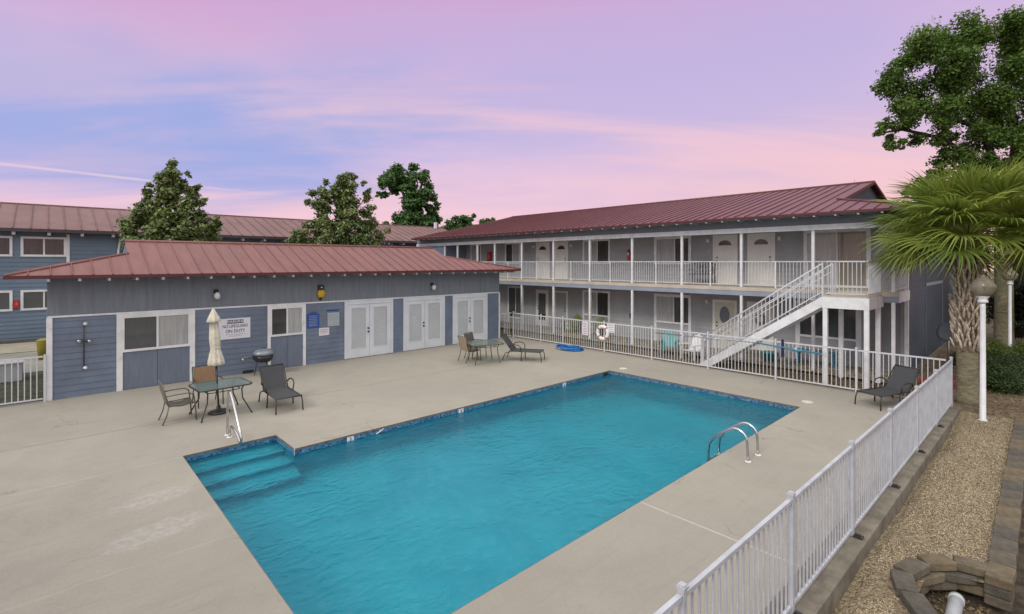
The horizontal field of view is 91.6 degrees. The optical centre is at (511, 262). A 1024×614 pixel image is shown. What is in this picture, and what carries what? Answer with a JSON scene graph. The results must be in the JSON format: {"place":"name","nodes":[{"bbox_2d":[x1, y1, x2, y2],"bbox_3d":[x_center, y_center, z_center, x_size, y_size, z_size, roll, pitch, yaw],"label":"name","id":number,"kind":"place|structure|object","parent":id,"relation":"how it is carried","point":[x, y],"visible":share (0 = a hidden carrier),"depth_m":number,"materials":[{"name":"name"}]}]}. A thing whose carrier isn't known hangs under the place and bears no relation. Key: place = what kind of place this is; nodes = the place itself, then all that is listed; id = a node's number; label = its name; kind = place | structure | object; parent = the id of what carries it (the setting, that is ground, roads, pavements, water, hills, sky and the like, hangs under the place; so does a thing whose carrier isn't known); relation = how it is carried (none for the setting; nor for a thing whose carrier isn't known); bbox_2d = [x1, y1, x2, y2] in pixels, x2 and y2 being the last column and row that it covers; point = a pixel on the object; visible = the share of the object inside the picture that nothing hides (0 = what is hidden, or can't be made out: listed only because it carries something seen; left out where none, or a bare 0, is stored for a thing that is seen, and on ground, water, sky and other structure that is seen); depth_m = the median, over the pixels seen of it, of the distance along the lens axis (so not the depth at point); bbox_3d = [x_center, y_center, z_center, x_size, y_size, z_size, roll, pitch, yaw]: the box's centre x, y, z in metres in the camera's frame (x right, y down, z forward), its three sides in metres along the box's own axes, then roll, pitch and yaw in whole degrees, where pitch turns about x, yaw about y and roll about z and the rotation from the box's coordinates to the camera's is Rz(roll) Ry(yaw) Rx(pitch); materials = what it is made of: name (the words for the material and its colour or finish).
{"place":"outdoors","nodes":[
{"label":"outdoors","id":0,"kind":"place"},
{"bbox_2d":[0,371,42,405],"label":"lawn","id":1,"kind":"structure","parent":0,"point":[27,388],"depth_m":14.68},
{"bbox_2d":[0,359,23,382],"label":"utility box","id":2,"kind":"object","parent":1,"relation":"on","point":[8,371],"visible":0.76,"depth_m":15.62,"materials":[{"name":"metal"}]},
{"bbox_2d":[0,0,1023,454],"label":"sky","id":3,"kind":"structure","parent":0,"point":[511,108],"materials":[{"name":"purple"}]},
{"bbox_2d":[6,271,1023,418],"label":"ground","id":4,"kind":"structure","parent":0,"point":[1002,401],"depth_m":17.30,"materials":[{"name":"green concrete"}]},
{"bbox_2d":[0,342,36,353],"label":"walkway","id":5,"kind":"structure","parent":4,"relation":"on","point":[17,347],"depth_m":21.79,"materials":[{"name":"concrete"}]},
{"bbox_2d":[0,338,40,343],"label":"mulch strip","id":6,"kind":"object","parent":4,"relation":"on","point":[17,341],"depth_m":23.38,"materials":[{"name":"soil"}]},
{"bbox_2d":[0,351,42,372],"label":"lane","id":7,"kind":"structure","parent":4,"relation":"on","point":[27,361],"depth_m":19.18,"materials":[{"name":"concrete"}]},
{"bbox_2d":[36,338,45,359],"bbox_3d":[-18.041,3.337,19.274,0.544,0.806,0.544,0,0,-43],"label":"rubbish bin","id":8,"kind":"object","parent":7,"relation":"on","point":[41,346],"visible":0.53,"depth_m":19.05,"materials":[{"name":"yellow plastic"}]},
{"bbox_2d":[114,158,223,249],"bbox_3d":[-16.304,-0.646,23.912,4.363,8.819,4.107,0,0,-43],"label":"magnolia tree","id":9,"kind":"object","parent":4,"relation":"on","point":[171,221],"visible":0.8,"depth_m":23.33,"materials":[{"name":"green plant"}]},
{"bbox_2d":[0,202,447,340],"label":"building","id":10,"kind":"structure","parent":4,"relation":"on","point":[35,235],"depth_m":25.11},
{"bbox_2d":[0,236,12,256],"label":"window","id":11,"kind":"structure","parent":10,"relation":"in","point":[6,242],"depth_m":23.52,"materials":[{"name":"white paint"}]},
{"bbox_2d":[0,290,12,311],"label":"window","id":12,"kind":"structure","parent":10,"relation":"in","point":[6,297],"depth_m":23.52,"materials":[{"name":"white paint"}]},
{"bbox_2d":[20,289,46,310],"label":"window","id":13,"kind":"structure","parent":10,"relation":"in","point":[29,299],"depth_m":24.14,"materials":[{"name":"white paint"}]},
{"bbox_2d":[20,236,66,256],"bbox_3d":[-22.902,-0.755,24.388,1.640,0.970,0.060,0,0,-43],"label":"window","id":14,"kind":"structure","parent":10,"relation":"in","point":[29,246],"depth_m":24.37,"materials":[{"name":"white paint"}]},
{"bbox_2d":[3,239,520,400],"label":"pool house","id":15,"kind":"structure","parent":4,"relation":"on","point":[142,308],"depth_m":16.70,"materials":[{"name":"blue"}]},
{"bbox_2d":[77,322,91,369],"bbox_3d":[-11.797,2.310,13.751,0.330,1.340,0.084,0,0,-43],"label":"outdoor shower","id":16,"kind":"object","parent":15,"relation":"attached to","point":[84,341],"visible":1,"depth_m":13.75,"materials":[{"name":"silver metal"}]},
{"bbox_2d":[116,310,194,390],"bbox_3d":[-10.623,2.598,14.933,1.930,2.205,0.050,0,0,-43],"label":"window","id":17,"kind":"structure","parent":15,"relation":"in","point":[170,329],"depth_m":14.86,"materials":[{"name":"white paint"}]},
{"bbox_2d":[218,317,249,339],"bbox_3d":[-9.111,2.175,16.355,0.960,0.670,0.020,0,0,-43],"label":"lifeguard sign","id":18,"kind":"object","parent":15,"relation":"attached to","point":[233,328],"visible":1,"depth_m":16.35,"materials":[{"name":"grey"}]},
{"bbox_2d":[267,304,305,364],"bbox_3d":[-7.890,2.598,17.486,1.290,2.205,0.050,0,0,-43],"label":"window","id":19,"kind":"structure","parent":15,"relation":"in","point":[282,320],"depth_m":17.46,"materials":[{"name":"white paint"}]},
{"bbox_2d":[307,312,318,327],"bbox_3d":[-7.224,2.102,18.121,0.430,0.576,0.016,0,0,-43],"label":"rules sign","id":20,"kind":"object","parent":15,"relation":"attached to","point":[312,319],"visible":1,"depth_m":18.12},
{"bbox_2d":[317,285,325,299],"bbox_3d":[-6.992,1.110,18.260,0.336,0.560,0.130,0,0,-43],"label":"alarm beacon","id":21,"kind":"object","parent":15,"relation":"attached to","point":[321,293],"visible":1,"depth_m":18.21,"materials":[{"name":"yellow plastic"}]},
{"bbox_2d":[319,327,328,335],"bbox_3d":[-6.936,2.560,18.390,0.380,0.280,0.016,0,0,-43],"label":"notice","id":22,"kind":"object","parent":15,"relation":"attached to","point":[323,331],"visible":1,"depth_m":18.37,"materials":[{"name":"white"}]},
{"bbox_2d":[327,312,338,325],"bbox_3d":[-6.676,2.130,18.633,0.450,0.500,0.016,0,0,-43],"label":"rules board","id":23,"kind":"object","parent":15,"relation":"attached to","point":[333,319],"visible":1,"depth_m":18.63,"materials":[{"name":"grey"}]},
{"bbox_2d":[344,299,392,359],"bbox_3d":[-5.592,2.610,19.604,2.060,2.220,0.093,0,0,-43],"label":"french door","id":24,"kind":"structure","parent":15,"relation":"in","point":[368,327],"depth_m":19.55,"materials":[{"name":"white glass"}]},
{"bbox_2d":[403,296,444,351],"bbox_3d":[-3.729,2.610,21.345,2.080,2.220,0.093,0,0,-43],"label":"french door","id":25,"kind":"structure","parent":15,"relation":"in","point":[423,321],"depth_m":21.31,"materials":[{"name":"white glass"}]},
{"bbox_2d":[452,294,487,344],"bbox_3d":[-1.907,2.610,23.049,2.030,2.220,0.093,0,0,-43],"label":"french door","id":26,"kind":"structure","parent":15,"relation":"in","point":[469,314],"depth_m":23.07,"materials":[{"name":"white glass"}]},
{"bbox_2d":[285,171,391,245],"bbox_3d":[-10.435,-0.846,29.618,6.530,9.220,3.101,0,0,-5],"label":"magnolia tree","id":27,"kind":"object","parent":4,"relation":"on","point":[345,201],"visible":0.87,"depth_m":29.27,"materials":[{"name":"green plant"}]},
{"bbox_2d":[374,162,442,226],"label":"oak tree","id":28,"kind":"object","parent":4,"relation":"on","point":[415,200],"visible":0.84,"depth_m":61.10,"materials":[{"name":"green plant"}]},
{"bbox_2d":[0,336,902,613],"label":"pool deck","id":29,"kind":"structure","parent":4,"relation":"on","point":[108,504],"depth_m":8.15,"materials":[{"name":"concrete"}]},
{"bbox_2d":[0,354,45,404],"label":"metal fence","id":30,"kind":"object","parent":29,"relation":"on","point":[44,377],"visible":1,"depth_m":12.95,"materials":[{"name":"metal"}]},
{"bbox_2d":[157,380,196,425],"bbox_3d":[-7.856,3.218,11.683,0.713,0.974,0.618,0,0,-43],"label":"patio chair","id":31,"kind":"object","parent":29,"relation":"on","point":[185,401],"visible":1,"depth_m":11.66,"materials":[{"name":"metal"}]},
{"bbox_2d":[192,365,223,408],"bbox_3d":[-7.967,3.218,13.034,0.713,0.974,0.618,0,0,45],"label":"patio chair","id":32,"kind":"object","parent":29,"relation":"on","point":[205,373],"visible":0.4,"depth_m":13.19,"materials":[{"name":"fabric"}]},
{"bbox_2d":[206,309,229,415],"bbox_3d":[-7.275,2.422,12.249,0.470,2.560,0.470,-3,0,-43],"label":"closed parasol","id":33,"kind":"object","parent":29,"relation":"on","point":[215,358],"visible":0.99,"depth_m":12.17,"materials":[{"name":"beige fabric"}]},
{"bbox_2d":[188,377,252,422],"bbox_3d":[-7.130,3.339,12.198,1.036,0.739,1.196,0,0,43],"label":"patio table","id":34,"kind":"object","parent":29,"relation":"on","point":[206,387],"visible":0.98,"depth_m":12.13,"materials":[{"name":"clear glass"}]},
{"bbox_2d":[224,390,242,443],"bbox_3d":[-5.743,3.205,10.289,0.120,0.996,1.123,0,0,-43],"label":"step rail","id":35,"kind":"object","parent":29,"relation":"on","point":[228,433],"visible":1,"depth_m":10.38,"materials":[{"name":"silver metal"}]},
{"bbox_2d":[252,347,273,375],"bbox_3d":[-8.172,3.250,16.390,0.640,0.904,0.649,0,0,-43],"label":"grill","id":36,"kind":"object","parent":29,"relation":"on","point":[263,354],"visible":0.93,"depth_m":16.19,"materials":[{"name":"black metal"}]},
{"bbox_2d":[258,363,303,414],"bbox_3d":[-5.992,3.238,12.874,0.734,0.937,1.587,0,0,-41],"label":"sun lounger","id":37,"kind":"object","parent":29,"relation":"on","point":[275,386],"visible":1,"depth_m":13.16,"materials":[{"name":"fabric"}]},
{"bbox_2d":[458,336,480,361],"bbox_3d":[-1.608,3.218,18.677,0.713,0.974,0.618,0,0,-38],"label":"patio chair","id":38,"kind":"object","parent":29,"relation":"on","point":[463,344],"visible":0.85,"depth_m":18.55,"materials":[{"name":"fabric"}]},
{"bbox_2d":[464,332,486,358],"bbox_3d":[-1.435,3.218,19.314,0.713,0.974,0.618,0,0,32],"label":"patio chair","id":39,"kind":"object","parent":29,"relation":"on","point":[469,336],"visible":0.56,"depth_m":19.43,"materials":[{"name":"grey metal"}]},
{"bbox_2d":[467,339,503,364],"bbox_3d":[-1.038,3.337,18.466,1.276,0.733,1.136,0,0,-23],"label":"patio table","id":40,"kind":"object","parent":29,"relation":"on","point":[476,343],"visible":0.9,"depth_m":18.28,"materials":[{"name":"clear glass"}]},
{"bbox_2d":[183,370,799,613],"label":"pool coping edge","id":41,"kind":"object","parent":29,"relation":"on","point":[291,447],"visible":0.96,"depth_m":10.93,"materials":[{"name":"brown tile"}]},
{"bbox_2d":[501,333,544,361],"bbox_3d":[0.413,3.238,18.930,1.587,0.937,0.734,0,0,15],"label":"sun lounger","id":42,"kind":"object","parent":29,"relation":"on","point":[509,343],"visible":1,"depth_m":18.93,"materials":[{"name":"grey metal"}]},
{"bbox_2d":[556,344,583,350],"bbox_3d":[2.445,3.626,21.149,0.947,0.162,1.298,0,0,-43],"label":"hose coil","id":43,"kind":"object","parent":29,"relation":"on","point":[566,347],"visible":1,"depth_m":20.97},
{"bbox_2d":[502,311,945,397],"bbox_3d":[5.319,3.068,18.491,0.643,1.304,16.285,0,0,-43],"label":"metal fence","id":44,"kind":"object","parent":29,"relation":"on","point":[856,350],"visible":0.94,"depth_m":17.36,"materials":[{"name":"metal"}]},
{"bbox_2d":[582,321,587,334],"bbox_3d":[3.111,2.815,21.221,0.014,0.570,0.300,0,0,-43],"label":"fence sign","id":45,"kind":"object","parent":44,"relation":"attached to","point":[584,328],"visible":1,"depth_m":21.23,"materials":[{"name":"white"}]},
{"bbox_2d":[596,325,609,340],"bbox_3d":[3.736,2.900,20.519,0.160,0.643,0.642,0,0,-43],"label":"life ring","id":46,"kind":"object","parent":44,"relation":"hanging from","point":[606,329],"visible":1,"depth_m":20.45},
{"bbox_2d":[607,324,614,332],"bbox_3d":[4.012,2.690,20.257,0.014,0.340,0.380,0,0,-43],"label":"fence sign","id":47,"kind":"object","parent":44,"relation":"attached to","point":[611,327],"visible":1,"depth_m":20.22,"materials":[{"name":"grey"}]},
{"bbox_2d":[656,332,821,354],"bbox_3d":[7.284,2.656,16.730,0.070,0.160,5.502,0,0,-43],"label":"cleaning pole","id":48,"kind":"object","parent":44,"relation":"attached to","point":[795,349],"visible":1,"depth_m":15.93,"materials":[{"name":"metal"}]},
{"bbox_2d":[707,422,760,462],"bbox_3d":[4.289,3.958,9.668,0.590,1.684,0.870,0,0,-43],"label":"pool ladder","id":49,"kind":"object","parent":29,"relation":"attached to","point":[722,433],"visible":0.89,"depth_m":9.56,"materials":[{"name":"silver metal"}]},
{"bbox_2d":[854,364,920,410],"bbox_3d":[9.775,3.238,12.962,1.587,0.937,0.734,0,0,-21],"label":"sun lounger","id":50,"kind":"object","parent":29,"relation":"on","point":[902,379],"visible":0.96,"depth_m":13.07,"materials":[{"name":"grey metal"}]},
{"bbox_2d":[442,213,475,229],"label":"distant tree","id":51,"kind":"object","parent":4,"relation":"on","point":[462,220],"visible":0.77,"depth_m":84.63,"materials":[{"name":"green plant"}]},
{"bbox_2d":[477,217,495,223],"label":"distant tree","id":52,"kind":"object","parent":4,"relation":"on","point":[486,220],"visible":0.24,"depth_m":84.67,"materials":[{"name":"green plant"}]},
{"bbox_2d":[658,331,678,356],"bbox_3d":[6.360,3.287,20.198,0.740,0.926,0.800,0,0,27],"label":"garden chair","id":53,"kind":"object","parent":4,"relation":"on","point":[665,340],"visible":0.66,"depth_m":20.41,"materials":[{"name":"teal plastic"}]},
{"bbox_2d":[411,180,955,370],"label":"apartment building","id":54,"kind":"structure","parent":4,"relation":"on","point":[592,273],"depth_m":21.28,"materials":[{"name":"grey"}]},
{"bbox_2d":[470,244,480,261],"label":"window","id":55,"kind":"structure","parent":54,"relation":"in","point":[473,248],"depth_m":33.24,"materials":[{"name":"white paint"}]},
{"bbox_2d":[505,243,519,263],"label":"window","id":56,"kind":"structure","parent":54,"relation":"in","point":[512,250],"depth_m":30.50,"materials":[{"name":"white paint"}]},
{"bbox_2d":[508,286,523,321],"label":"window","id":57,"kind":"structure","parent":54,"relation":"in","point":[514,292],"depth_m":30.40,"materials":[{"name":"white paint"}]},
{"bbox_2d":[536,289,548,326],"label":"door","id":58,"kind":"structure","parent":54,"relation":"in","point":[542,299],"depth_m":28.66,"materials":[{"name":"white plastic"}]},
{"bbox_2d":[536,242,549,277],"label":"door","id":59,"kind":"structure","parent":54,"relation":"in","point":[542,248],"depth_m":28.67,"materials":[{"name":"white wood"}]},
{"bbox_2d":[555,291,567,328],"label":"door","id":60,"kind":"structure","parent":54,"relation":"in","point":[561,297],"depth_m":27.61,"materials":[{"name":"wood"}]},
{"bbox_2d":[555,241,568,278],"bbox_3d":[2.718,-0.115,27.629,0.075,2.090,1.020,0,0,-43],"label":"door","id":61,"kind":"structure","parent":54,"relation":"in","point":[561,247],"depth_m":27.61,"materials":[{"name":"white wood"}]},
{"bbox_2d":[582,290,609,322],"bbox_3d":[4.360,2.570,25.886,0.055,2.220,1.770,0,0,-43],"label":"window","id":62,"kind":"structure","parent":54,"relation":"in","point":[600,300],"depth_m":25.82,"materials":[{"name":"white paint"}]},
{"bbox_2d":[583,239,609,263],"bbox_3d":[4.367,-0.545,25.878,0.055,1.290,1.750,0,0,-43],"label":"window","id":63,"kind":"structure","parent":54,"relation":"in","point":[600,248],"depth_m":25.80,"materials":[{"name":"glass"}]},
{"bbox_2d":[654,235,691,263],"bbox_3d":[7.307,-0.545,22.733,0.055,1.290,1.840,0,0,-43],"label":"window","id":64,"kind":"structure","parent":54,"relation":"in","point":[667,248],"depth_m":22.76,"materials":[{"name":"glass"}]},
{"bbox_2d":[654,293,691,343],"bbox_3d":[7.307,2.570,22.733,0.055,2.220,1.840,0,0,-43],"label":"window","id":65,"kind":"structure","parent":54,"relation":"in","point":[667,307],"depth_m":22.76,"materials":[{"name":"white paint"}]},
{"bbox_2d":[688,262,715,283],"bbox_3d":[8.068,0.458,21.200,0.474,0.946,1.000,0,0,-43],"label":"metal bench","id":66,"kind":"object","parent":54,"relation":"on","point":[705,271],"visible":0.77,"depth_m":21.25,"materials":[{"name":"grey metal"}]},
{"bbox_2d":[713,299,736,349],"bbox_3d":[8.941,2.635,20.969,0.075,2.090,1.030,0,0,-43],"label":"door","id":67,"kind":"structure","parent":54,"relation":"in","point":[723,310],"depth_m":20.98,"materials":[{"name":"white wood"}]},
{"bbox_2d":[713,234,737,283],"bbox_3d":[8.952,-0.115,20.958,0.075,2.090,1.040,0,0,-43],"label":"door","id":68,"kind":"structure","parent":54,"relation":"in","point":[725,247],"depth_m":20.88,"materials":[{"name":"white wood"}]},
{"bbox_2d":[747,301,773,350],"bbox_3d":[9.927,2.635,19.940,0.040,2.090,1.020,0,0,-43],"label":"door","id":69,"kind":"structure","parent":54,"relation":"in","point":[749,303],"depth_m":19.89,"materials":[{"name":"wood"}]},
{"bbox_2d":[747,233,775,284],"bbox_3d":[9.942,-0.115,19.899,0.075,2.090,1.060,0,0,-43],"label":"door","id":70,"kind":"structure","parent":54,"relation":"in","point":[760,246],"depth_m":19.89,"materials":[{"name":"white wood"}]},
{"bbox_2d":[795,301,860,366],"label":"wall","id":71,"kind":"structure","parent":54,"relation":"in","point":[852,318],"depth_m":18.07,"materials":[{"name":"white paint"}]},
{"bbox_2d":[803,228,870,287],"bbox_3d":[11.711,-0.150,18.021,0.055,2.120,2.100,0,0,-43],"label":"window","id":72,"kind":"structure","parent":54,"relation":"in","point":[835,244],"depth_m":17.90,"materials":[{"name":"white paint"}]},
{"bbox_2d":[679,334,704,360],"bbox_3d":[7.019,3.287,19.348,0.800,0.926,0.740,0,0,-33],"label":"garden chair","id":73,"kind":"object","parent":4,"relation":"on","point":[699,345],"visible":0.74,"depth_m":19.42,"materials":[{"name":"white plastic"}]},
{"bbox_2d":[500,321,890,382],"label":"patio walk","id":74,"kind":"structure","parent":4,"relation":"on","point":[503,324],"depth_m":20.09,"materials":[{"name":"concrete"}]},
{"bbox_2d":[564,314,580,332],"bbox_3d":[3.182,3.217,26.238,0.800,0.926,0.740,0,0,-38],"label":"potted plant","id":75,"kind":"object","parent":74,"relation":"on","point":[577,316],"visible":0.48,"depth_m":26.29,"materials":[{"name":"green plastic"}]},
{"bbox_2d":[591,317,605,334],"bbox_3d":[4.265,3.217,24.932,0.740,0.926,0.800,0,0,42],"label":"garden chair","id":76,"kind":"object","parent":74,"relation":"on","point":[600,319],"visible":0.39,"depth_m":25.17,"materials":[{"name":"green plastic"}]},
{"bbox_2d":[739,349,777,357],"bbox_3d":[9.615,3.600,19.662,0.800,0.160,1.400,0,0,-43],"label":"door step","id":77,"kind":"object","parent":74,"relation":"on","point":[749,352],"depth_m":19.44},
{"bbox_2d":[761,350,774,361],"bbox_3d":[9.540,3.500,18.497,0.540,0.360,0.540,0,0,-43],"label":"teal tub","id":78,"kind":"object","parent":74,"relation":"on","point":[766,355],"visible":0.74,"depth_m":18.34,"materials":[{"name":"plastic"}]},
{"bbox_2d":[797,348,837,367],"bbox_3d":[10.934,3.430,17.884,0.400,0.500,1.400,0,0,-43],"label":"blue table","id":79,"kind":"object","parent":74,"relation":"on","point":[820,351],"visible":0.62,"depth_m":17.63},
{"bbox_2d":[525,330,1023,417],"bbox_3d":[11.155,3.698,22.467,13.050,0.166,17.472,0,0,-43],"label":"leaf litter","id":80,"kind":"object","parent":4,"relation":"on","point":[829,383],"visible":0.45,"depth_m":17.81,"materials":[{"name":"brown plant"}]},
{"bbox_2d":[700,261,883,388],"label":"staircase","id":81,"kind":"structure","parent":4,"relation":"on","point":[866,303],"depth_m":15.58,"materials":[{"name":"white paint"}]},
{"bbox_2d":[761,407,960,613],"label":"kerb","id":82,"kind":"structure","parent":4,"relation":"on","point":[824,593],"depth_m":6.74,"materials":[{"name":"concrete"}]},
{"bbox_2d":[654,356,952,613],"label":"metal fence","id":83,"kind":"object","parent":82,"relation":"on","point":[913,418],"visible":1,"depth_m":6.10,"materials":[{"name":"white metal"}]},
{"bbox_2d":[832,411,1014,613],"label":"gravel bed","id":84,"kind":"object","parent":4,"relation":"on","point":[873,583],"visible":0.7,"depth_m":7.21,"materials":[{"name":"gravel"}]},
{"bbox_2d":[890,554,996,613],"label":"drain surround","id":85,"kind":"object","parent":84,"relation":"on","point":[936,572],"visible":0.81,"depth_m":6.07,"materials":[{"name":"stone"}]},
{"bbox_2d":[945,591,964,613],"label":"drain pipe","id":86,"kind":"object","parent":85,"relation":"in","point":[956,603],"visible":1,"depth_m":5.81,"materials":[{"name":"grey plastic"}]},
{"bbox_2d":[969,274,996,421],"bbox_3d":[11.271,2.055,11.930,0.480,3.530,0.480,0,0,-43],"label":"lamp post","id":87,"kind":"object","parent":84,"relation":"on","point":[983,288],"visible":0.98,"depth_m":11.88,"materials":[{"name":"metal"}]},
{"bbox_2d":[984,417,1023,611],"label":"garden wall","id":88,"kind":"structure","parent":84,"relation":"on","point":[999,590],"depth_m":6.87,"materials":[{"name":"stone"}]},
{"bbox_2d":[917,377,955,388],"bbox_3d":[12.982,3.650,15.034,1.120,0.220,0.560,0,0,5],"label":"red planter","id":89,"kind":"object","parent":4,"relation":"on","point":[925,378],"visible":0.21,"depth_m":15.22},
{"bbox_2d":[857,155,1023,405],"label":"palm tree","id":90,"kind":"object","parent":4,"relation":"on","point":[970,202],"visible":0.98,"depth_m":13.03,"materials":[{"name":"green plant"}]},
{"bbox_2d":[936,321,952,360],"bbox_3d":[15.407,2.922,17.501,0.367,1.675,0.920,0,0,-17],"label":"satellite dish","id":91,"kind":"object","parent":4,"relation":"on","point":[943,332],"visible":0.55,"depth_m":17.69,"materials":[{"name":"metal"}]},
{"bbox_2d":[867,4,1023,337],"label":"oak tree","id":92,"kind":"object","parent":4,"relation":"on","point":[957,77],"visible":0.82,"depth_m":24.58,"materials":[{"name":"green plant"}]},
{"bbox_2d":[949,152,1023,346],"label":"palm tree","id":93,"kind":"object","parent":4,"relation":"on","point":[1000,329],"visible":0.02,"depth_m":21.88,"materials":[{"name":"plant"}]},
{"bbox_2d":[953,350,1023,395],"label":"shrub","id":94,"kind":"object","parent":4,"relation":"on","point":[1001,377],"visible":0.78,"depth_m":14.54,"materials":[{"name":"green plant"}]},
{"bbox_2d":[986,336,1019,360],"bbox_3d":[18.296,3.314,19.114,1.902,0.941,1.957,0,0,-43],"label":"shrub","id":95,"kind":"object","parent":4,"relation":"on","point":[992,348],"visible":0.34,"depth_m":18.79,"materials":[{"name":"green plant"}]},
{"bbox_2d":[986,344,1023,377],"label":"shrub","id":96,"kind":"object","parent":4,"relation":"on","point":[1018,357],"visible":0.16,"depth_m":16.10,"materials":[{"name":"green plant"}]},
{"bbox_2d":[986,272,1023,338],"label":"tall shrub","id":97,"kind":"object","parent":4,"relation":"on","point":[1018,303],"visible":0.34,"depth_m":23.14,"materials":[{"name":"green plant"}]},
{"bbox_2d":[1002,268,1017,348],"bbox_3d":[20.226,1.995,20.244,0.480,3.530,0.480,0,0,-43],"label":"lamp post","id":98,"kind":"object","parent":4,"relation":"on","point":[1008,279],"visible":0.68,"depth_m":20.20,"materials":[{"name":"metal"}]},
{"bbox_2d":[1007,341,1023,355],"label":"shrub","id":99,"kind":"object","parent":4,"relation":"on","point":[1020,347],"visible":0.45,"depth_m":19.23,"materials":[{"name":"green plant"}]},
{"bbox_2d":[949,262,952,320],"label":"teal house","id":100,"kind":"structure","parent":0,"point":[950,290],"depth_m":28.28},
{"bbox_2d":[924,589,1007,613],"bbox_3d":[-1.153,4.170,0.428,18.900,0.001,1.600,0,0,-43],"label":"drain pit floor","id":101,"kind":"structure","parent":0,"point":[978,600],"depth_m":6.11,"materials":[{"name":"soil"}]},
{"bbox_2d":[928,590,1002,613],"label":"pit litter","id":102,"kind":"object","parent":101,"relation":"on","point":[969,608],"visible":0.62,"depth_m":6.00,"materials":[{"name":"brown plant"}]},
{"bbox_2d":[1008,498,1023,613],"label":"ground","id":103,"kind":"structure","parent":0,"point":[1018,606],"depth_m":6.61,"materials":[{"name":"soil"}]},
{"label":"bank","id":104,"kind":"structure","parent":0,"visible":0},
{"bbox_2d":[1014,295,1023,339],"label":"tall shrub","id":105,"kind":"object","parent":104,"relation":"on","point":[1018,324],"visible":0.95,"depth_m":21.47,"materials":[{"name":"green plant"}]},
{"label":"pool basin","id":106,"kind":"structure","parent":0,"visible":0},
{"bbox_2d":[187,374,792,613],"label":"pool water","id":107,"kind":"structure","parent":106,"relation":"in","point":[449,514],"depth_m":8.46,"materials":[{"name":"teal liquid"}]},
{"bbox_2d":[185,372,796,460],"bbox_3d":[0.539,3.812,11.125,12.180,0.155,6.980,0,0,-43],"label":"pool tile band","id":108,"kind":"object","parent":106,"relation":"attached to","point":[251,444],"visible":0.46,"depth_m":12.37,"materials":[{"name":"tile"}]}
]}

